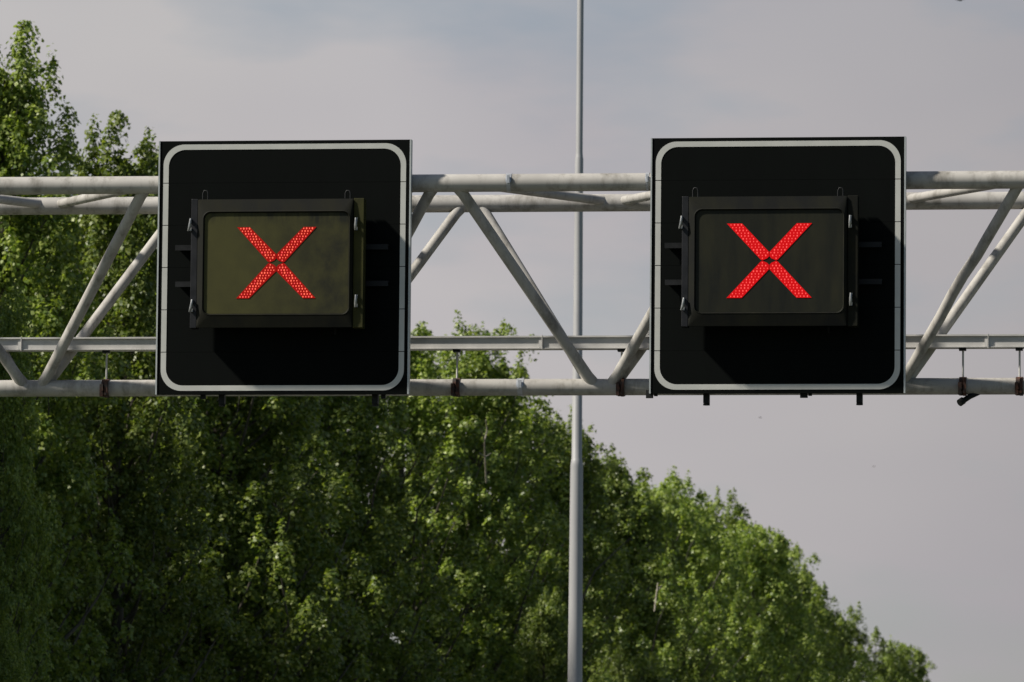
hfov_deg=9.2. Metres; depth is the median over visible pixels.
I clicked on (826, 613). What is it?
poplar tree
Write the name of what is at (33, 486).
poplar tree
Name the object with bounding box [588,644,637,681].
poplar tree
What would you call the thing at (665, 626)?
poplar tree
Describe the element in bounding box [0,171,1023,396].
gantry
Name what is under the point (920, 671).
poplar tree
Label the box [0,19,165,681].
poplar tree
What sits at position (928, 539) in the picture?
sky
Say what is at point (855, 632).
poplar tree
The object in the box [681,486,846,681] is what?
poplar tree
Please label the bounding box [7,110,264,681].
poplar tree
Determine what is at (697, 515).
poplar tree
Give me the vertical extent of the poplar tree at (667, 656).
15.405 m
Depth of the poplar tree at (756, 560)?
200.98 m
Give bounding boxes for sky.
[0,0,1023,681]
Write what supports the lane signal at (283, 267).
attached to the gantry
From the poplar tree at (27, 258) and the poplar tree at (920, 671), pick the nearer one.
the poplar tree at (27, 258)
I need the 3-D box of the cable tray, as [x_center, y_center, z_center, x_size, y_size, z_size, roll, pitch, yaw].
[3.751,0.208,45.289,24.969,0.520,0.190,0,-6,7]
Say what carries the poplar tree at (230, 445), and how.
on the ground
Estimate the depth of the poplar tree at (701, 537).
184.82 m
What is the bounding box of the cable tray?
[0,334,1023,405]
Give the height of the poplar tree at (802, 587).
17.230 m
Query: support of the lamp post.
on the road
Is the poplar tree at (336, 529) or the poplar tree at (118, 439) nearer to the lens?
the poplar tree at (118, 439)
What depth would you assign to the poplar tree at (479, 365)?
134.34 m
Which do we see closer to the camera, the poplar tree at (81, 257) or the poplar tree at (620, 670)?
the poplar tree at (81, 257)
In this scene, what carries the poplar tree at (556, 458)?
on the ground
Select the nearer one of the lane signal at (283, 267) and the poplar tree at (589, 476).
the lane signal at (283, 267)
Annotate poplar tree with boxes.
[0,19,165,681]
[0,278,61,681]
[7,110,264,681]
[8,136,101,653]
[8,305,88,604]
[10,251,88,584]
[20,146,369,681]
[23,194,214,666]
[67,261,379,681]
[130,396,442,681]
[180,396,488,681]
[301,321,617,681]
[349,310,569,681]
[381,354,675,681]
[475,413,645,681]
[513,586,582,681]
[538,441,771,681]
[583,459,734,681]
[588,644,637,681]
[616,465,797,681]
[631,651,667,681]
[632,469,759,681]
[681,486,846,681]
[698,512,865,681]
[727,542,840,681]
[768,559,873,681]
[809,601,909,681]
[872,635,936,681]
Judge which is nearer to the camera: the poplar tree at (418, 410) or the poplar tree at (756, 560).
the poplar tree at (418, 410)
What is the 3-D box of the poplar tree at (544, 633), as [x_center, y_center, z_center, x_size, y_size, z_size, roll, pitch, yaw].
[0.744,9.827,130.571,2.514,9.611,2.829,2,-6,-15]
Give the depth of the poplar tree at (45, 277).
113.34 m
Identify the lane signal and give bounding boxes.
[155,139,412,406]
[646,136,905,405]
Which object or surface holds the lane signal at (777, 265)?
attached to the gantry
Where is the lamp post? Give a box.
[568,0,583,681]
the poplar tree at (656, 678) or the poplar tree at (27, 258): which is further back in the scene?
the poplar tree at (656, 678)
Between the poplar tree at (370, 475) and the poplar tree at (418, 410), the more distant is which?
the poplar tree at (418, 410)
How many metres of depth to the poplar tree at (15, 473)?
81.65 m
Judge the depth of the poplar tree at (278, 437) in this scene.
103.77 m

